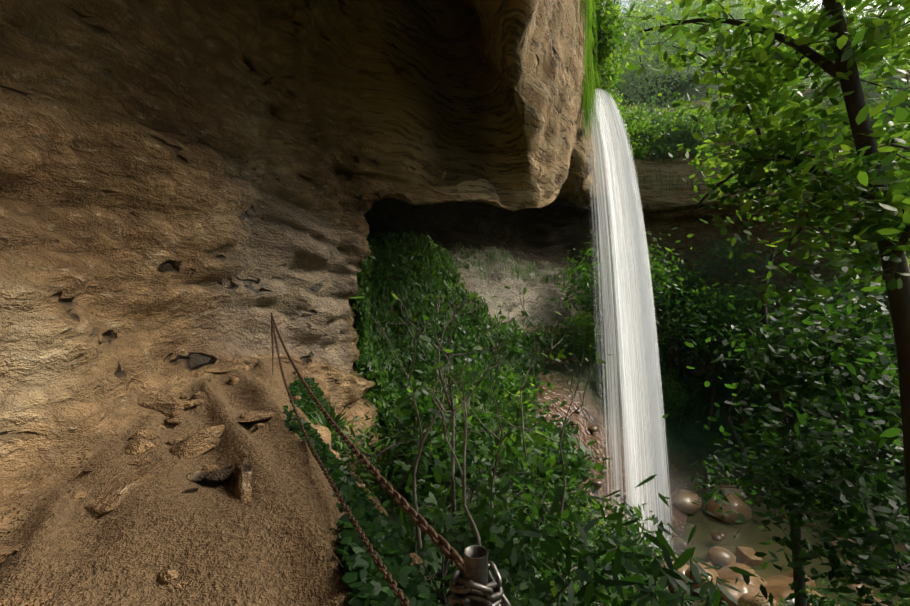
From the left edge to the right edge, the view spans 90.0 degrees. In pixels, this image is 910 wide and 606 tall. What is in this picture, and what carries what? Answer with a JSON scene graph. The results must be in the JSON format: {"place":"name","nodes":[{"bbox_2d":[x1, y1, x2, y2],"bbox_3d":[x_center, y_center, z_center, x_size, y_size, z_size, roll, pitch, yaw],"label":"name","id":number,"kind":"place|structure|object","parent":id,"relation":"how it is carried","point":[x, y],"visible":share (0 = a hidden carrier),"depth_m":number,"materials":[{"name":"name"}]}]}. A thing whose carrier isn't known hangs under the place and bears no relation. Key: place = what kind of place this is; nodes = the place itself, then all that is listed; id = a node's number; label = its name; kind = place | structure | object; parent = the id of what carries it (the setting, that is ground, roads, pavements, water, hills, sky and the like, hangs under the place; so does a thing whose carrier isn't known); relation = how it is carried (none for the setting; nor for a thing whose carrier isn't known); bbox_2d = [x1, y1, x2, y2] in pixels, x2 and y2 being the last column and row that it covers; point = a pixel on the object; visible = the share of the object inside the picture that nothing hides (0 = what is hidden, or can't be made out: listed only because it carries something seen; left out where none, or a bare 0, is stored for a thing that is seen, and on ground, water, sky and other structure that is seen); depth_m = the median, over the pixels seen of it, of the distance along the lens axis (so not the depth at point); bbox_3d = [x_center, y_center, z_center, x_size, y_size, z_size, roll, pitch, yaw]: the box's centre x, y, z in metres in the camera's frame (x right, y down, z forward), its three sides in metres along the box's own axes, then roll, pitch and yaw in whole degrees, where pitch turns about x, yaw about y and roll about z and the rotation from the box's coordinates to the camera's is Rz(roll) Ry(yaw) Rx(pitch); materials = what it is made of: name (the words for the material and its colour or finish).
{"place":"outdoors","nodes":[
{"label":"outdoors","id":0,"kind":"place"},
{"bbox_2d":[0,377,422,605],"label":"path rubble","id":1,"kind":"object","parent":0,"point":[140,444],"visible":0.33,"depth_m":4.04,"materials":[{"name":"brown stone"}]},
{"bbox_2d":[372,46,906,605],"bbox_3d":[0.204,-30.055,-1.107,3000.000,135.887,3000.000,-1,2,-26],"label":"terrain","id":2,"kind":"structure","parent":0,"point":[690,442],"depth_m":29.16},
{"bbox_2d":[0,0,909,605],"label":"rock cliff","id":3,"kind":"structure","parent":2,"relation":"on","point":[190,190],"depth_m":6.68,"materials":[{"name":"brown stone"}]},
{"bbox_2d":[0,546,16,566],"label":"path rock","id":4,"kind":"object","parent":3,"relation":"on","point":[6,552],"visible":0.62,"depth_m":2.41,"materials":[{"name":"brown stone"}]},
{"bbox_2d":[11,586,52,605],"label":"path rock","id":5,"kind":"object","parent":3,"relation":"on","point":[41,596],"visible":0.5,"depth_m":2.18,"materials":[{"name":"brown stone"}]},
{"bbox_2d":[85,459,165,518],"bbox_3d":[-2.421,1.409,3.373,0.267,0.192,0.811,-17,4,-5],"label":"path rock","id":6,"kind":"object","parent":3,"relation":"on","point":[110,500],"visible":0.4,"depth_m":3.23,"materials":[{"name":"brown stone"}]},
{"bbox_2d":[137,392,189,416],"bbox_3d":[-3.466,1.203,5.233,0.613,0.190,0.396,6,15,11],"label":"path rock","id":7,"kind":"object","parent":3,"relation":"on","point":[165,405],"visible":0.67,"depth_m":5.19,"materials":[{"name":"brown stone"}]},
{"bbox_2d":[169,425,224,459],"bbox_3d":[-2.471,1.348,4.242,0.327,0.245,1.065,-17,2,0],"label":"path rock","id":8,"kind":"object","parent":3,"relation":"on","point":[198,443],"visible":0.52,"depth_m":4.17,"materials":[{"name":"brown stone"}]},
{"bbox_2d":[186,471,209,482],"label":"stone","id":9,"kind":"object","parent":3,"relation":"on","point":[196,476],"visible":0.71,"depth_m":3.67,"materials":[{"name":"beige stone"}]},
{"bbox_2d":[201,465,218,471],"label":"stone","id":10,"kind":"object","parent":3,"relation":"on","point":[209,468],"visible":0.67,"depth_m":3.84,"materials":[{"name":"brown stone"}]},
{"bbox_2d":[205,469,232,482],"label":"stone","id":11,"kind":"object","parent":3,"relation":"on","point":[220,476],"visible":0.9,"depth_m":3.68,"materials":[{"name":"stone"}]},
{"bbox_2d":[203,359,249,373],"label":"path rock","id":12,"kind":"object","parent":3,"relation":"on","point":[225,367],"visible":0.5,"depth_m":6.91,"materials":[{"name":"brown stone"}]},
{"bbox_2d":[232,455,251,502],"bbox_3d":[-1.452,1.433,3.298,0.231,0.213,1.948,15,-6,-29],"label":"path rock","id":13,"kind":"object","parent":3,"relation":"on","point":[241,482],"visible":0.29,"depth_m":3.46,"materials":[{"name":"brown stone"}]},
{"bbox_2d":[236,408,284,421],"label":"path rock","id":14,"kind":"object","parent":3,"relation":"on","point":[257,416],"visible":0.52,"depth_m":4.91,"materials":[{"name":"brown stone"}]},
{"bbox_2d":[449,545,510,605],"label":"metal post","id":15,"kind":"object","parent":3,"relation":"attached to","point":[476,584],"visible":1,"depth_m":1.09,"materials":[{"name":"silver metal"}]},
{"bbox_2d":[271,313,463,605],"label":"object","id":16,"kind":"object","parent":15,"relation":"attached to","point":[418,519],"visible":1,"depth_m":2.15,"materials":[{"name":"brown metal"}]},
{"bbox_2d":[282,0,909,605],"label":"foliage","id":17,"kind":"object","parent":2,"relation":"on","point":[850,178],"visible":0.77,"depth_m":4.60,"materials":[{"name":"green plant"}]},
{"bbox_2d":[309,0,909,605],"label":"foliage","id":18,"kind":"object","parent":2,"relation":"on","point":[607,40],"visible":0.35,"depth_m":19.60,"materials":[{"name":"green plant"}]},
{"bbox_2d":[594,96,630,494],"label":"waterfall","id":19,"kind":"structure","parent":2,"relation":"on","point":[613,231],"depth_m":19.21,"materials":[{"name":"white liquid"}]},
{"bbox_2d":[336,0,909,605],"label":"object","id":20,"kind":"object","parent":2,"relation":"on","point":[898,300],"visible":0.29,"depth_m":4.40,"materials":[{"name":"brown plant"}]},
{"bbox_2d":[512,385,740,600],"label":"wet rocks","id":21,"kind":"object","parent":2,"relation":"on","point":[598,484],"visible":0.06,"depth_m":20.52,"materials":[{"name":"brown stone"}]},
{"bbox_2d":[685,562,716,588],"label":"boulder","id":22,"kind":"object","parent":21,"relation":"on","point":[710,571],"visible":0.46,"depth_m":15.81,"materials":[{"name":"brown stone"}]},
{"bbox_2d":[707,562,719,586],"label":"pool rock","id":23,"kind":"object","parent":21,"relation":"on","point":[709,563],"visible":0.04,"depth_m":17.45,"materials":[{"name":"brown stone"}]},
{"bbox_2d":[594,88,675,555],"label":"waterfall","id":24,"kind":"structure","parent":2,"relation":"on","point":[639,239],"depth_m":18.33,"materials":[{"name":"white liquid"}]},
{"bbox_2d":[582,94,662,546],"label":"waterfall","id":25,"kind":"structure","parent":24,"relation":"attached to","point":[615,420],"depth_m":18.07,"materials":[{"name":"white liquid"}]},
{"bbox_2d":[661,556,692,595],"bbox_3d":[8.557,10.646,17.726,1.650,1.196,1.688,-1,2,-27],"label":"boulder","id":26,"kind":"object","parent":2,"relation":"on","point":[683,570],"visible":0.06,"depth_m":17.11,"materials":[{"name":"brown stone"}]},
{"bbox_2d":[764,575,820,605],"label":"boulder","id":27,"kind":"object","parent":2,"relation":"on","point":[776,586],"visible":0.4,"depth_m":17.10,"materials":[{"name":"brown stone"}]},
{"bbox_2d":[625,465,759,578],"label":"water splash","id":28,"kind":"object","parent":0,"point":[699,532],"depth_m":17.73,"materials":[{"name":"white liquid"}]},
{"bbox_2d":[615,0,908,87],"label":"sky","id":29,"kind":"structure","parent":0,"point":[815,1],"materials":[{"name":"white"}]},
{"bbox_2d":[681,474,909,605],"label":"pool water","id":30,"kind":"structure","parent":0,"point":[707,524],"depth_m":22.00,"materials":[{"name":"liquid"}]},
{"bbox_2d":[672,489,702,513],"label":"boulder","id":31,"kind":"object","parent":30,"relation":"in","point":[689,504],"depth_m":24.26,"materials":[{"name":"brown stone"}]},
{"bbox_2d":[708,546,735,565],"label":"boulder","id":32,"kind":"object","parent":30,"relation":"in","point":[713,553],"depth_m":19.68,"materials":[{"name":"brown stone"}]},
{"bbox_2d":[706,492,751,523],"bbox_3d":[14.666,11.060,24.293,2.827,1.684,1.950,10,12,-43],"label":"boulder","id":33,"kind":"object","parent":30,"relation":"in","point":[712,506],"visible":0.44,"depth_m":23.47,"materials":[{"name":"brown stone"}]},
{"bbox_2d":[714,484,746,499],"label":"boulder","id":34,"kind":"object","parent":30,"relation":"in","point":[734,490],"visible":0.35,"depth_m":25.42,"materials":[{"name":"brown stone"}]},
{"bbox_2d":[716,579,749,605],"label":"boulder","id":35,"kind":"object","parent":30,"relation":"in","point":[742,587],"visible":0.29,"depth_m":16.86,"materials":[{"name":"brown stone"}]},
{"bbox_2d":[720,544,762,565],"bbox_3d":[12.499,11.182,20.123,1.769,0.584,0.985,9,9,5],"label":"pool rock","id":36,"kind":"object","parent":30,"relation":"in","point":[749,553],"depth_m":19.88,"materials":[{"name":"brown stone"}]},
{"bbox_2d":[716,563,767,587],"bbox_3d":[11.363,11.210,18.069,2.034,1.561,2.809,-9,-16,39],"label":"boulder","id":37,"kind":"object","parent":30,"relation":"in","point":[757,581],"visible":0.1,"depth_m":17.81,"materials":[{"name":"brown stone"}]},
{"bbox_2d":[739,579,768,595],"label":"pool rock","id":38,"kind":"object","parent":30,"relation":"in","point":[754,589],"visible":0.17,"depth_m":16.93,"materials":[{"name":"brown stone"}]},
{"bbox_2d":[737,593,777,605],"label":"boulder","id":39,"kind":"object","parent":30,"relation":"in","point":[748,597],"visible":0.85,"depth_m":15.60,"materials":[{"name":"brown stone"}]},
{"bbox_2d":[780,510,815,527],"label":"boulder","id":40,"kind":"object","parent":30,"relation":"in","point":[813,525],"visible":0.21,"depth_m":23.01,"materials":[{"name":"stone"}]},
{"bbox_2d":[785,570,815,588],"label":"boulder","id":41,"kind":"object","parent":30,"relation":"in","point":[810,582],"visible":0.21,"depth_m":18.29,"materials":[{"name":"brown stone"}]},
{"bbox_2d":[830,537,872,553],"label":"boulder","id":42,"kind":"object","parent":30,"relation":"in","point":[834,542],"visible":0.1,"depth_m":21.25,"materials":[{"name":"brown stone"}]},
{"bbox_2d":[842,577,872,594],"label":"boulder","id":43,"kind":"object","parent":30,"relation":"in","point":[851,586],"visible":0.19,"depth_m":18.11,"materials":[{"name":"brown stone"}]},
{"bbox_2d":[857,594,887,605],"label":"pool rock","id":44,"kind":"object","parent":30,"relation":"in","point":[878,599],"visible":0.23,"depth_m":17.37,"materials":[{"name":"brown stone"}]},
{"bbox_2d":[889,542,907,553],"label":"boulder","id":45,"kind":"object","parent":30,"relation":"in","point":[900,546],"visible":0.23,"depth_m":20.43,"materials":[{"name":"brown stone"}]}
]}

